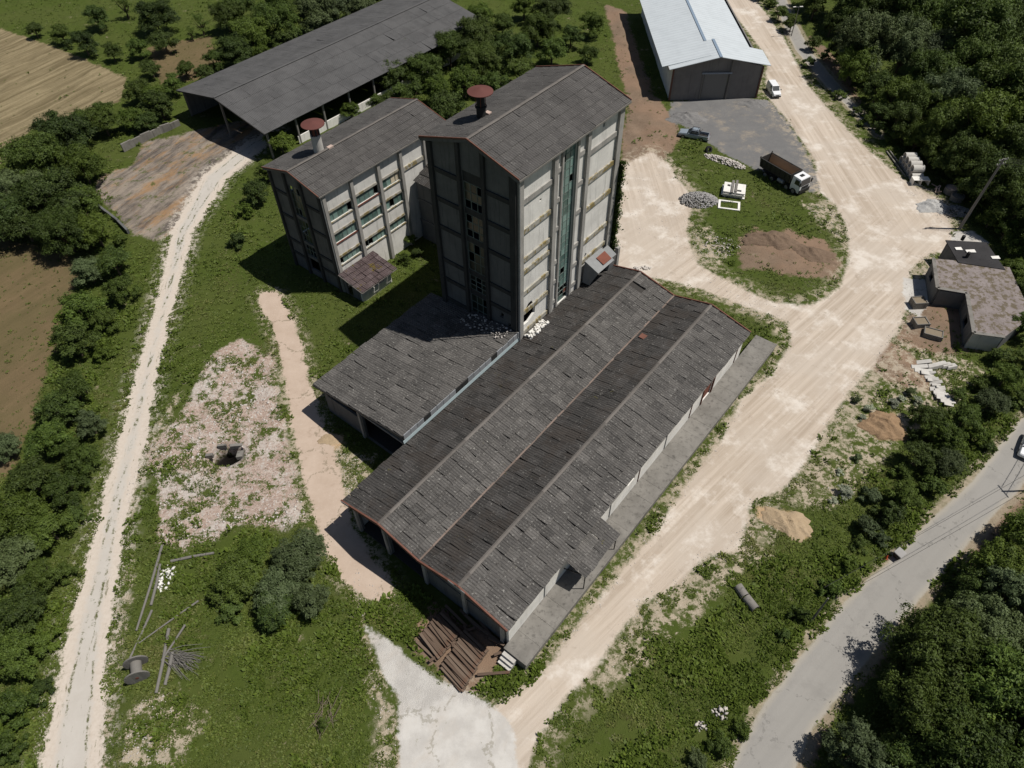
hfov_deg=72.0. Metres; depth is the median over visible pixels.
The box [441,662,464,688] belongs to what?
railway sleeper
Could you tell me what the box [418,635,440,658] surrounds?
railway sleeper
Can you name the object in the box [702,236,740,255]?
island rubble
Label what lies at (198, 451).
brick rubble
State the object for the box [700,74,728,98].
door
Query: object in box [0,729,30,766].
tree
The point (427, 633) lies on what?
railway sleeper
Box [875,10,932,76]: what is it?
tree
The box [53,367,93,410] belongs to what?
tree
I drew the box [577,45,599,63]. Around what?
tree
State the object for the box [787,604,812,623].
tree
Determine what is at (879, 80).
tree
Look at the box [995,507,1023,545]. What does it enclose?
tree
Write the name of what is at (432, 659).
railway sleeper
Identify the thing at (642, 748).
undergrowth
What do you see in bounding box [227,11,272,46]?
tree
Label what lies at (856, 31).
tree
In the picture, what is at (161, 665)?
timber pole
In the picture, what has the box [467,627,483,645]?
railway sleeper
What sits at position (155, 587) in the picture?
timber pole
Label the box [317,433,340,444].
spoil heap
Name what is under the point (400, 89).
tree
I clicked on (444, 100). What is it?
tree
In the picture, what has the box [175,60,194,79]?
tree
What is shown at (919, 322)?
concrete bin
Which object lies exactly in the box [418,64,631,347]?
silo tower
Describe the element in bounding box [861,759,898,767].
tree
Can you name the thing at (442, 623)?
railway sleeper
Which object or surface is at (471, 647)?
railway sleeper
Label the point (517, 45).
tree
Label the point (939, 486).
tree
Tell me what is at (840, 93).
tree
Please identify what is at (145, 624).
timber pole
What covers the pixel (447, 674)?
railway sleeper
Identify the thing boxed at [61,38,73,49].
tree
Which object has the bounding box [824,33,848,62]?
tree
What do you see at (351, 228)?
window
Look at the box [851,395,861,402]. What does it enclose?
tree
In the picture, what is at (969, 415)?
tree
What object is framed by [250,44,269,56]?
tree
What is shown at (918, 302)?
concrete bin
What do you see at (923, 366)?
concrete slab
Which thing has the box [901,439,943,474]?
tree
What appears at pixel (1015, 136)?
tree
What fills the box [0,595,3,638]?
tree
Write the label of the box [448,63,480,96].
tree
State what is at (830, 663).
asphalt road
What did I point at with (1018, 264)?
tree
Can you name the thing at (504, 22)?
tree
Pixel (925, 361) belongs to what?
concrete slab
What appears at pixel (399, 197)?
window
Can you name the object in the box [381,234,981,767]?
concrete pavement
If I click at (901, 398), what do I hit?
tree
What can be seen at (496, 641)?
railway sleeper
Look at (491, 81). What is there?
tree
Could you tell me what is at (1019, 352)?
tree
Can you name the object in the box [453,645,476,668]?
railway sleeper
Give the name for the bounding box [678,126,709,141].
pickup truck
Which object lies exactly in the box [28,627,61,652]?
tree
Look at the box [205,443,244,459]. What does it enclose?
collapsed pit
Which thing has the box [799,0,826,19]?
tree
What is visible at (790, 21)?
tree
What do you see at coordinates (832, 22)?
tree
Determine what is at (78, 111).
tree
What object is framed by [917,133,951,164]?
tree
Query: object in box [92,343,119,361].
tree
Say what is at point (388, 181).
window
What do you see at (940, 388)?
concrete slab
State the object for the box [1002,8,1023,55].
tree
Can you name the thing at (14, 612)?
tree
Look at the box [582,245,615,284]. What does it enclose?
metal hopper
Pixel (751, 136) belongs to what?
gravel yard
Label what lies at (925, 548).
power line
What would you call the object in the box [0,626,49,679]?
tree
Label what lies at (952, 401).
concrete slab
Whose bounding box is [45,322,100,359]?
tree
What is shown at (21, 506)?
tree
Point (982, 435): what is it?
tree
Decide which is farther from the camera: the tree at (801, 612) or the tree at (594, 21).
the tree at (594, 21)
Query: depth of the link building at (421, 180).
102.21 m
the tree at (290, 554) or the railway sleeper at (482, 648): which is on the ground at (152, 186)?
the tree at (290, 554)
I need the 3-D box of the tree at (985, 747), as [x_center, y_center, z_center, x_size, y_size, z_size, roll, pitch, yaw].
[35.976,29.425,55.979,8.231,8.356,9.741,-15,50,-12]
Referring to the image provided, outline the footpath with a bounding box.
[263,293,387,596]
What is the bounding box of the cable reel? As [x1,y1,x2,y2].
[122,655,149,683]
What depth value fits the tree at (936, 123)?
115.94 m
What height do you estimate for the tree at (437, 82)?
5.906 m
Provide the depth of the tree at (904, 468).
77.31 m
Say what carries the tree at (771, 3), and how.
on the ground at (152, 186)
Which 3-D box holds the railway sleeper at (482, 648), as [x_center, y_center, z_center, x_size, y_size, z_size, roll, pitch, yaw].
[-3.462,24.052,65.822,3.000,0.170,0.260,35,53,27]
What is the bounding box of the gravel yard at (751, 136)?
[672,98,819,188]
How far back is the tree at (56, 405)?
81.94 m
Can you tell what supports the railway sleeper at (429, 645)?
on the railway sleeper at (421, 639)
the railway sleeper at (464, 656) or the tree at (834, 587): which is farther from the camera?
the tree at (834, 587)
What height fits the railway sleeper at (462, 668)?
0.170 m
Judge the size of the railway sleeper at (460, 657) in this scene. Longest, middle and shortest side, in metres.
3.000 x 0.260 x 0.170 m
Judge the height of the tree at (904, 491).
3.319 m
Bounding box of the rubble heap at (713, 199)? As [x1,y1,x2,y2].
[679,191,718,208]
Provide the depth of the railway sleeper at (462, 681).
63.74 m
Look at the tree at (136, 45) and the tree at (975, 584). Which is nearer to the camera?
the tree at (975, 584)
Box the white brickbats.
[149,353,301,536]
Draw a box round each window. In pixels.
[289,185,305,217]
[299,219,313,244]
[306,244,316,257]
[329,202,352,220]
[334,222,356,242]
[341,245,361,263]
[356,185,378,204]
[360,206,381,225]
[366,229,385,246]
[382,171,399,187]
[386,192,402,209]
[390,215,405,229]
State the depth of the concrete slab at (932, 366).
88.64 m
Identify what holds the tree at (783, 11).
on the ground at (152, 186)
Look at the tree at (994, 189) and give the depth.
105.88 m
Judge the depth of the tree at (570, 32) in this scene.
147.95 m
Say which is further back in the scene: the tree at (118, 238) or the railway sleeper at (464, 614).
the tree at (118, 238)
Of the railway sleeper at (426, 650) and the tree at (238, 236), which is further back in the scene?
the tree at (238, 236)
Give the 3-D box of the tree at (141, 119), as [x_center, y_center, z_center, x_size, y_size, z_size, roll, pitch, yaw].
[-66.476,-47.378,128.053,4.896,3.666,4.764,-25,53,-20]
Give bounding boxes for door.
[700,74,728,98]
[703,383,710,397]
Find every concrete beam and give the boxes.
[886,151,906,176]
[889,150,908,176]
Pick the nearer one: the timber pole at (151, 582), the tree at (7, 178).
the timber pole at (151, 582)
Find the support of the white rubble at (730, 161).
on the ground at (152, 186)
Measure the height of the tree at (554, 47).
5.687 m
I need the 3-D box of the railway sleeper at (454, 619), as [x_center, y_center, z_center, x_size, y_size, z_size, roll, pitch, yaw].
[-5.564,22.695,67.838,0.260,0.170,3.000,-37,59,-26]
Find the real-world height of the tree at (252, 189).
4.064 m
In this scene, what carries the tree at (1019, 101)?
on the ground at (152, 186)
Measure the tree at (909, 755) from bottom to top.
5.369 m
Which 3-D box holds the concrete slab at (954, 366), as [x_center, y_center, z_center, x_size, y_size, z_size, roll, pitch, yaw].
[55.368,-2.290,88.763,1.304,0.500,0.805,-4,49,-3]
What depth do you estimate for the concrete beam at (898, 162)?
119.97 m
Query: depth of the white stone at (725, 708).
61.80 m
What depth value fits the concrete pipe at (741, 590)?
68.83 m
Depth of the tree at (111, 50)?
146.18 m
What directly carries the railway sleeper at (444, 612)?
on the railway sleeper
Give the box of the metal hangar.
[640,0,770,100]
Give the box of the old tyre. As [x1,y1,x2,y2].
[705,146,711,152]
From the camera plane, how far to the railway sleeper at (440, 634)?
66.27 m
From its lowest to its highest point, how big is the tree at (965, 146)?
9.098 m
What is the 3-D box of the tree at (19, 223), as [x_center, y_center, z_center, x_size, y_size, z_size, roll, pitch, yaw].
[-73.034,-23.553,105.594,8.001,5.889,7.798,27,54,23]
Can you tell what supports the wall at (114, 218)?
on the ground at (152, 186)
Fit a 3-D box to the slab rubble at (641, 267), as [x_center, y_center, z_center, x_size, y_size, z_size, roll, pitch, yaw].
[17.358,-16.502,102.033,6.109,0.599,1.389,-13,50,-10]
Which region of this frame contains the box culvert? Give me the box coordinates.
[909,176,929,185]
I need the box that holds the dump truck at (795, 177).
[760,151,812,194]
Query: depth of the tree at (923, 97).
122.62 m
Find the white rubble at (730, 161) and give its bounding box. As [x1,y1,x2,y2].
[704,153,745,169]
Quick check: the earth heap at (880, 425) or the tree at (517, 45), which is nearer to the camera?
the earth heap at (880, 425)
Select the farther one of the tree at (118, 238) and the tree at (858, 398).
the tree at (118, 238)
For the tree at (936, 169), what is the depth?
117.43 m
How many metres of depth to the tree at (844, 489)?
76.21 m
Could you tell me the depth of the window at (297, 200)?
92.80 m
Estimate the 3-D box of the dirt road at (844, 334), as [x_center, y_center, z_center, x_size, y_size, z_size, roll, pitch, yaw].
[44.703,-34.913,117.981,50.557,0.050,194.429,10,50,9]
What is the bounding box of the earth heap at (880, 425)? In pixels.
[857,410,907,440]
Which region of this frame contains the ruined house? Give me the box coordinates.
[925,258,1023,351]
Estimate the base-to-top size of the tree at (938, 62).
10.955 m
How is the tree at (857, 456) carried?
on the ground at (152, 186)
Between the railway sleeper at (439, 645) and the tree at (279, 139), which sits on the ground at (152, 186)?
the tree at (279, 139)
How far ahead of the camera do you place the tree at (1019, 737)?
55.82 m
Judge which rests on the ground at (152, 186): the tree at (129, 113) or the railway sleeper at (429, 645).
the tree at (129, 113)
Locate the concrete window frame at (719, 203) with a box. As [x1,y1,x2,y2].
[718,199,739,210]
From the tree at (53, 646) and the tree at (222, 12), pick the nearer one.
the tree at (53, 646)
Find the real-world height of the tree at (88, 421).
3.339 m
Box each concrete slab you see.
[914,367,922,371]
[916,359,931,363]
[918,364,928,368]
[921,370,933,375]
[927,363,937,369]
[929,386,945,390]
[930,380,942,384]
[936,362,942,367]
[940,398,955,403]
[942,362,952,368]
[944,402,953,406]
[946,363,957,369]
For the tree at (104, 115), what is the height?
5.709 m
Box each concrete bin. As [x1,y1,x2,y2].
[908,296,928,309]
[910,316,930,328]
[922,326,943,341]
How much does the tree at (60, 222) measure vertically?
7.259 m
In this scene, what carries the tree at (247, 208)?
on the ground at (152, 186)
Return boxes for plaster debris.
[460,314,511,339]
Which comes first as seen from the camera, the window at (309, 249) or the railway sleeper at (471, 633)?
the railway sleeper at (471, 633)
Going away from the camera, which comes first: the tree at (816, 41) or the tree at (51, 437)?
the tree at (51, 437)
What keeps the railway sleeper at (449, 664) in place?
on the railway sleeper
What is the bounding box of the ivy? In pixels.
[610,160,629,251]
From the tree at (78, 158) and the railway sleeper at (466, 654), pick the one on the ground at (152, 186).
the tree at (78, 158)
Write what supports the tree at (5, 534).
on the ground at (152, 186)
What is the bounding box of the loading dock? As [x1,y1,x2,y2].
[498,335,776,670]
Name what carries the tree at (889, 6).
on the ground at (152, 186)
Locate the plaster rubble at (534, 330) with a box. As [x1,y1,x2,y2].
[523,319,548,338]
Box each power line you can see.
[825,477,1020,586]
[829,492,1022,602]
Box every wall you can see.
[86,195,129,233]
[120,119,180,151]
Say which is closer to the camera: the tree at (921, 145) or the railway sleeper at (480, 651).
the railway sleeper at (480, 651)
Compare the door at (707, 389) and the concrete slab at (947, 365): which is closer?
the door at (707, 389)
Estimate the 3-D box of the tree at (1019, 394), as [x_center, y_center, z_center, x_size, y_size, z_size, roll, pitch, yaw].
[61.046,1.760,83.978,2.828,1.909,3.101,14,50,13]
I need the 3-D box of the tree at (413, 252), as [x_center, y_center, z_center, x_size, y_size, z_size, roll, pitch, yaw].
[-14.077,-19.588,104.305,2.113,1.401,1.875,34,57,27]
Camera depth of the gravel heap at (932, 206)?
110.75 m
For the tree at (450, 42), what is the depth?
140.63 m
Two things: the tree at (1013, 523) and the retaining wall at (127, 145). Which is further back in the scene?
the retaining wall at (127, 145)
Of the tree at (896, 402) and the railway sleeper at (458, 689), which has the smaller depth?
the railway sleeper at (458, 689)
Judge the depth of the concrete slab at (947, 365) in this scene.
88.72 m
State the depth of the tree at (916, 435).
80.59 m
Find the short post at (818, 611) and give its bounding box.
[812,598,828,619]
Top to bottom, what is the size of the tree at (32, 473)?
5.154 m
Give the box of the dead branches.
[307,687,342,738]
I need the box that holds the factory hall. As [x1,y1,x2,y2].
[340,265,750,643]
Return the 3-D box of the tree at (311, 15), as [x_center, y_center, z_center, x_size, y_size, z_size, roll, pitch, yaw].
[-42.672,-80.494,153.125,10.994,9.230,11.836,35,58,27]
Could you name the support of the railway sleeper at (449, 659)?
on the railway sleeper
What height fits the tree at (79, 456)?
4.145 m
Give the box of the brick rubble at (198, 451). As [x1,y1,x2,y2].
[146,342,303,546]
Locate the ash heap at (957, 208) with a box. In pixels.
[945,205,971,217]
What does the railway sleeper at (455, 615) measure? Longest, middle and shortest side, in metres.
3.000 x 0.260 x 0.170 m
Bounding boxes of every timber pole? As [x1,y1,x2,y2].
[129,610,152,657]
[135,545,163,630]
[139,600,198,642]
[150,564,160,605]
[155,628,170,692]
[161,624,185,660]
[163,652,173,684]
[170,552,213,561]
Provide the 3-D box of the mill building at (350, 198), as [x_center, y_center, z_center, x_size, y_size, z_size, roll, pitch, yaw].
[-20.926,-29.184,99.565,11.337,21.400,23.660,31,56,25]
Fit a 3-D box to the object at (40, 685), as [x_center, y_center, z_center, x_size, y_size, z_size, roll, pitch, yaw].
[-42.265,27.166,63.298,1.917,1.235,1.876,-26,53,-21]
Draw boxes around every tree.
[0,129,68,176]
[0,168,43,204]
[0,189,34,240]
[0,206,40,241]
[0,431,22,463]
[0,452,62,498]
[0,487,50,540]
[0,501,13,542]
[0,532,43,589]
[0,578,52,633]
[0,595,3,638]
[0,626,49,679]
[0,682,46,730]
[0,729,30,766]
[8,165,89,219]
[15,556,62,594]
[18,507,77,551]
[22,419,75,459]
[23,203,89,255]
[24,21,45,37]
[24,109,100,152]
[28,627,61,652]
[30,388,81,423]
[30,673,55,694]
[40,470,91,510]
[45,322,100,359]
[47,23,69,43]
[48,142,111,184]
[52,184,101,216]
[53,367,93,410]
[54,560,82,585]
[56,436,101,474]
[57,289,109,327]
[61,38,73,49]
[67,30,99,55]
[67,504,92,529]
[68,254,103,286]
[73,106,99,131]
[73,408,107,438]
[74,210,112,245]
[81,4,109,29]
[83,103,123,135]
[88,307,122,332]
[91,101,113,112]
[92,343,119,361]
[94,242,132,275]
[100,42,123,61]
[100,272,143,303]
[110,0,135,19]
[110,233,127,246]
[115,106,141,129]
[122,77,151,100]
[125,37,152,58]
[132,0,182,31]
[132,111,160,130]
[137,88,173,118]
[138,59,162,77]
[141,82,166,103]
[146,28,181,53]
[161,71,184,95]
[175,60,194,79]
[186,25,194,39]
[189,12,208,35]
[191,63,213,79]
[200,49,226,70]
[206,548,261,603]
[208,0,242,31]
[214,599,243,624]
[215,31,253,63]
[220,0,255,16]
[225,231,244,248]
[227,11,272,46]
[234,201,255,217]
[235,533,271,567]
[241,178,268,204]
[247,0,301,41]
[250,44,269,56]
[250,565,309,622]
[253,162,269,181]
[253,589,294,632]
[261,129,296,152]
[264,0,299,12]
[269,526,331,582]
[272,28,297,46]
[288,581,330,618]
[291,0,338,32]
[315,0,355,19]
[318,716,329,731]
[339,101,361,117]
[341,0,376,15]
[364,90,392,107]
[374,58,409,89]
[388,78,422,100]
[395,252,412,265]
[402,52,444,83]
[403,234,417,243]
[410,247,424,256]
[421,73,452,99]
[423,27,468,66]
[429,88,466,118]
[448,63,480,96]
[456,10,495,50]
[456,41,501,76]
[467,0,493,21]
[473,71,509,91]
[488,27,537,65]
[489,10,515,34]
[503,56,534,77]
[509,0,535,20]
[521,11,560,46]
[529,0,572,19]
[535,35,567,64]
[562,24,584,47]
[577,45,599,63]
[578,9,605,37]
[688,746,707,767]
[703,728,735,758]
[730,716,749,742]
[763,0,778,7]
[771,5,788,20]
[775,627,790,641]
[781,13,802,31]
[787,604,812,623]
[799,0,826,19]
[801,56,815,66]
[804,35,822,49]
[818,577,846,598]
[820,52,830,59]
[821,715,893,767]
[822,11,842,36]
[823,0,870,32]
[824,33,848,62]
[827,496,837,503]
[831,89,847,99]
[832,3,902,72]
[833,44,880,86]
[833,554,861,573]
[836,467,843,475]
[837,484,853,500]
[848,106,863,116]
[849,534,869,555]
[850,453,862,462]
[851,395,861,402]
[857,111,877,127]
[857,485,882,503]
[857,514,882,536]
[859,414,866,421]
[861,70,901,102]
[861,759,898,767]
[863,404,875,410]
[867,0,906,21]
[868,101,894,120]
[869,530,892,547]
[870,500,906,528]
[870,654,981,757]
[871,121,888,134]
[872,75,917,111]
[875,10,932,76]
[878,597,999,693]
[878,726,938,767]
[883,661,930,703]
[884,478,926,517]
[886,99,922,139]
[888,397,899,408]
[889,461,916,480]
[893,0,954,32]
[893,77,944,121]
[894,118,919,140]
[897,395,906,400]
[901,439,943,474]
[903,132,928,151]
[905,46,968,85]
[905,387,917,393]
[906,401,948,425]
[907,429,929,442]
[911,99,970,141]
[913,126,940,147]
[913,395,923,405]
[914,692,1023,767]
[915,473,950,495]
[916,63,989,118]
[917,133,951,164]
[917,152,938,164]
[919,24,961,53]
[920,418,966,450]
[928,126,995,179]
[930,0,966,28]
[931,161,946,174]
[932,0,1023,64]
[934,444,970,477]
[934,757,980,767]
[937,80,1023,158]
[937,171,961,185]
[943,594,987,625]
[945,587,1023,658]
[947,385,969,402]
[947,401,982,430]
[948,26,1011,80]
[950,160,973,182]
[950,565,1006,608]
[953,146,1023,209]
[955,630,1023,743]
[957,35,1023,113]
[957,188,976,202]
[957,536,1023,577]
[961,425,996,448]
[970,197,990,209]
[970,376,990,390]
[973,386,1011,416]
[975,208,1004,227]
[979,561,1023,617]
[980,440,997,452]
[986,120,1023,181]
[986,713,1023,760]
[987,0,1023,33]
[987,347,1017,360]
[989,176,1023,220]
[993,360,1023,390]
[994,217,1022,239]
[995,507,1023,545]
[1001,231,1023,254]
[1001,257,1023,280]
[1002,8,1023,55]
[1002,79,1023,124]
[1009,529,1023,550]
[1011,385,1023,409]
[1012,311,1023,340]
[1012,348,1023,370]
[1017,278,1023,296]
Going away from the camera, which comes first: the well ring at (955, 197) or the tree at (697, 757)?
the tree at (697, 757)
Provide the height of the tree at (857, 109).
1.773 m
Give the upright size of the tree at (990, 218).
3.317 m
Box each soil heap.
[742,230,799,249]
[790,244,837,264]
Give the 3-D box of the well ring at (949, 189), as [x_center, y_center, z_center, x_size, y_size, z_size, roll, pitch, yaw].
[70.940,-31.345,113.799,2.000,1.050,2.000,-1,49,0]
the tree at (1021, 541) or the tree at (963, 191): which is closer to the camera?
the tree at (1021, 541)
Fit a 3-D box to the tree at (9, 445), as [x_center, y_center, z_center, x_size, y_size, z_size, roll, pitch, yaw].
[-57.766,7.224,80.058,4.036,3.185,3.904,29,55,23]
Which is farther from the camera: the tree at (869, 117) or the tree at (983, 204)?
the tree at (869, 117)
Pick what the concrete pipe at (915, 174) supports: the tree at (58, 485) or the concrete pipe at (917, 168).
the concrete pipe at (917, 168)
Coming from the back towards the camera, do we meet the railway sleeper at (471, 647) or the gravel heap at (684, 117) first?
the gravel heap at (684, 117)
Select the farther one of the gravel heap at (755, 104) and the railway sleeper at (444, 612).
the gravel heap at (755, 104)
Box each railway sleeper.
[414,639,437,660]
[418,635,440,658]
[419,633,439,658]
[422,631,442,656]
[423,630,445,651]
[424,628,444,653]
[426,626,444,646]
[428,624,449,649]
[428,642,455,662]
[429,622,451,642]
[430,621,449,646]
[432,618,453,641]
[435,615,456,638]
[438,614,458,636]
[439,665,460,691]
[440,612,462,633]
[440,667,464,692]
[441,609,460,629]
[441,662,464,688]
[443,608,463,630]
[444,659,467,683]
[445,604,467,626]
[445,627,474,639]
[445,663,466,685]
[446,656,468,680]
[448,652,472,675]
[449,654,472,678]
[452,648,474,673]
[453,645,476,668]
[456,641,478,665]
[458,639,480,663]
[458,645,477,666]
[459,609,481,632]
[459,635,481,659]
[461,633,485,656]
[463,630,486,653]
[465,614,487,636]
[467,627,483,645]
[477,670,509,675]
[478,620,497,644]
[488,636,505,646]
[493,650,503,656]
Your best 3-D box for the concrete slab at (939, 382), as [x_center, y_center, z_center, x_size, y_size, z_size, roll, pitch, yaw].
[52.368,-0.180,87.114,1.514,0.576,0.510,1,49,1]
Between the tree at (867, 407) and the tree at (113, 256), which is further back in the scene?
the tree at (113, 256)
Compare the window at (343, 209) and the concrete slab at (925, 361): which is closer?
the concrete slab at (925, 361)
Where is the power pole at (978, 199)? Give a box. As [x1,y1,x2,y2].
[958,158,1007,229]
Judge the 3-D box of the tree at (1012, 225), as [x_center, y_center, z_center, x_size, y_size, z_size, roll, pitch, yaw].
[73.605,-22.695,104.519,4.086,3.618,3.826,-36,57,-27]
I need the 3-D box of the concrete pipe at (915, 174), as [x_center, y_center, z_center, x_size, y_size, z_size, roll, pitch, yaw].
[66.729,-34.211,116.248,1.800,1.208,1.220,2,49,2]
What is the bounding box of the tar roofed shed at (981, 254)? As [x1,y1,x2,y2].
[938,235,1005,269]
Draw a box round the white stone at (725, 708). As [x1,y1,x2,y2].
[710,705,728,720]
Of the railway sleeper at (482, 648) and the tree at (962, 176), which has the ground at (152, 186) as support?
the tree at (962, 176)
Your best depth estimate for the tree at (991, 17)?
127.63 m
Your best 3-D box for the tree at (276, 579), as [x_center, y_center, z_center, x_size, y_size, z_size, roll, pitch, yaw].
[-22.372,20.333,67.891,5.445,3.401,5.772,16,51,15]
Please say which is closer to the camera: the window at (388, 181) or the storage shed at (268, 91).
the window at (388, 181)
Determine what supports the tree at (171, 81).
on the ground at (152, 186)
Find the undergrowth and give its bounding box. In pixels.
[0,0,1023,767]
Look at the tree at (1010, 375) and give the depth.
84.49 m
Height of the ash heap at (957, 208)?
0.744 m
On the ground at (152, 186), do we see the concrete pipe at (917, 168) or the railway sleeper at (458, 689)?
the railway sleeper at (458, 689)
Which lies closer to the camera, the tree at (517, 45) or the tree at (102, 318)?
the tree at (102, 318)
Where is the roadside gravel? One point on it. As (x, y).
(782, 352)
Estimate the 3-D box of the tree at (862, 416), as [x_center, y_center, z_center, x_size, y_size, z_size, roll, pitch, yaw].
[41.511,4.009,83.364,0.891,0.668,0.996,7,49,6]
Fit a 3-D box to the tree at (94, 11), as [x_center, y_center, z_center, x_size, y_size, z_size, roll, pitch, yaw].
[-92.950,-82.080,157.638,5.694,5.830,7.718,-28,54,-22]
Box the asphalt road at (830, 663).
[727,0,1023,767]
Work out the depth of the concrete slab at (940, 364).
88.78 m
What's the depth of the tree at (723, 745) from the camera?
59.28 m
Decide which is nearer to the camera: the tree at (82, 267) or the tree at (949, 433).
the tree at (949, 433)
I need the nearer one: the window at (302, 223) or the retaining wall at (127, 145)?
the window at (302, 223)
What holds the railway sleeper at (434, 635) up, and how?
on the railway sleeper
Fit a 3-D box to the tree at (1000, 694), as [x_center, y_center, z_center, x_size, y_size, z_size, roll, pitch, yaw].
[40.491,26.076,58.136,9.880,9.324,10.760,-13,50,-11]
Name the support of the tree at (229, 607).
on the ground at (152, 186)
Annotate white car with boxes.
[1016,435,1023,457]
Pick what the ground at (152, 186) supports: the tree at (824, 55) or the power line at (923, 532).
the tree at (824, 55)
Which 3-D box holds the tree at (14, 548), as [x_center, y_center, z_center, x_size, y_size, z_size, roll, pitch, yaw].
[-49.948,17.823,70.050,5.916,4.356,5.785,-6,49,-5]
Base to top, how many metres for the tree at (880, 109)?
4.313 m
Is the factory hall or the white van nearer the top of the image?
the white van
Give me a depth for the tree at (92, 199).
108.55 m
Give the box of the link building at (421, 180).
[413,164,436,244]
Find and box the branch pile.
[165,644,205,680]
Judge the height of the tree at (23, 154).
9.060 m
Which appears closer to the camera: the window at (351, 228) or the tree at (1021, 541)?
the tree at (1021, 541)
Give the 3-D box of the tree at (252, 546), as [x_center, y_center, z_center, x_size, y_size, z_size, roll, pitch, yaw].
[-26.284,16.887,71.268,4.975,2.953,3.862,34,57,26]
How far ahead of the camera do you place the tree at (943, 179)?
114.72 m
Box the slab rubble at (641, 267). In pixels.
[631,266,650,270]
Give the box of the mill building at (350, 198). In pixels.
[261,97,444,291]
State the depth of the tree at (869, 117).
127.18 m
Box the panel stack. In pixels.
[721,180,745,199]
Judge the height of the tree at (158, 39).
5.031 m
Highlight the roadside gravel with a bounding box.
[552,0,957,646]
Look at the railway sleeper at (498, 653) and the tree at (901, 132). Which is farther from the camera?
the tree at (901, 132)
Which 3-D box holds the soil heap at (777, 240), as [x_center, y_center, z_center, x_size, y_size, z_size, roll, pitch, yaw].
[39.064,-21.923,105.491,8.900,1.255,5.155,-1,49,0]
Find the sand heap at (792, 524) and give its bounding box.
[761,507,812,542]
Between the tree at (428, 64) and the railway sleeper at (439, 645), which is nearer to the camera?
the railway sleeper at (439, 645)
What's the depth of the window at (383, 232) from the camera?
100.20 m
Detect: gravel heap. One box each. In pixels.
[665,111,707,124]
[734,100,768,108]
[916,199,949,214]
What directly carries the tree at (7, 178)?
on the ground at (152, 186)
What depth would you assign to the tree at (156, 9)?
152.71 m
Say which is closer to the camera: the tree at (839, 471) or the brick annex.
the tree at (839, 471)
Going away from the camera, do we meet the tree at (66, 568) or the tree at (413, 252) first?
the tree at (66, 568)
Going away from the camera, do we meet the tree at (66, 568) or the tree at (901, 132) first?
the tree at (66, 568)
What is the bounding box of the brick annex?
[338,251,396,301]
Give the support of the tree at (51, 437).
on the ground at (152, 186)
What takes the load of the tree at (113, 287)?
on the ground at (152, 186)
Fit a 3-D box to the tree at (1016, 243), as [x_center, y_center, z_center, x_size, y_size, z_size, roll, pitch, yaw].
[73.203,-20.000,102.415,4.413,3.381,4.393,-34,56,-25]
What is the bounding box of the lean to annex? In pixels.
[312,293,518,454]
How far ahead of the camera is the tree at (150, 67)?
141.36 m
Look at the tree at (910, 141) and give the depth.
120.59 m
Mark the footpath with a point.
(339, 533)
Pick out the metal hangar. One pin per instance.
(704, 46)
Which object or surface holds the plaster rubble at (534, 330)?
on the factory hall
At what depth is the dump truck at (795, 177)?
114.86 m
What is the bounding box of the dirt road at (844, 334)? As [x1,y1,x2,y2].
[498,0,949,767]
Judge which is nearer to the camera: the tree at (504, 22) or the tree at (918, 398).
the tree at (918, 398)
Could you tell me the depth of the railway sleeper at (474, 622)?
67.15 m
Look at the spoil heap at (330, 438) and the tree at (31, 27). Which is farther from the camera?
the tree at (31, 27)
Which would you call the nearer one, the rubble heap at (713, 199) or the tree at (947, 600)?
the tree at (947, 600)
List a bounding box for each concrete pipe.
[734,583,748,598]
[742,594,758,611]
[903,152,917,159]
[905,156,919,163]
[908,161,922,167]
[909,173,923,179]
[910,165,924,172]
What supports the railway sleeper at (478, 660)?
on the railway sleeper
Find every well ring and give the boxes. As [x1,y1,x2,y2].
[943,184,957,195]
[949,192,964,202]
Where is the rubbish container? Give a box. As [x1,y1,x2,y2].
[893,547,906,559]
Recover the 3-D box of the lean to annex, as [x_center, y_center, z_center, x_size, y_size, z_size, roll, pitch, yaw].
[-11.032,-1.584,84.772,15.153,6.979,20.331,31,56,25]
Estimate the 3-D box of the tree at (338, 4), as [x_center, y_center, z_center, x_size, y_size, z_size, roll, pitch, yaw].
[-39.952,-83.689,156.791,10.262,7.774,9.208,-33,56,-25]
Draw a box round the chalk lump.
[694,720,707,731]
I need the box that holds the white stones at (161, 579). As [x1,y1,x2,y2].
[157,565,175,591]
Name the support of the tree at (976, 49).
on the ground at (152, 186)
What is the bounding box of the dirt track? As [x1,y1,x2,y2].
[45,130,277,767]
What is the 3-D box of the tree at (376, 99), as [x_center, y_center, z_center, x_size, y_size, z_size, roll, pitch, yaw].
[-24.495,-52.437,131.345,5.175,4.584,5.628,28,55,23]
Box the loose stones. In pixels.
[122,165,974,764]
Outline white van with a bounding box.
[766,80,781,97]
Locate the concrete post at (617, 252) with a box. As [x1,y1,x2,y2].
[614,245,619,264]
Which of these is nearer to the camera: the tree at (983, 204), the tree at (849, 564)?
the tree at (849, 564)
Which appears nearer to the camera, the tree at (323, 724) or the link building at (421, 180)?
the tree at (323, 724)
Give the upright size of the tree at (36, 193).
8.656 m
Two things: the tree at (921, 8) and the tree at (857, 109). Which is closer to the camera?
the tree at (857, 109)
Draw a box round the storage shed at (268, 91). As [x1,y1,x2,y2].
[176,0,483,158]
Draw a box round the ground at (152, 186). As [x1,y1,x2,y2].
[0,0,1023,767]
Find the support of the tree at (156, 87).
on the ground at (152, 186)
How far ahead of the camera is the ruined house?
93.82 m
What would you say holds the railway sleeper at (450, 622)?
on the railway sleeper

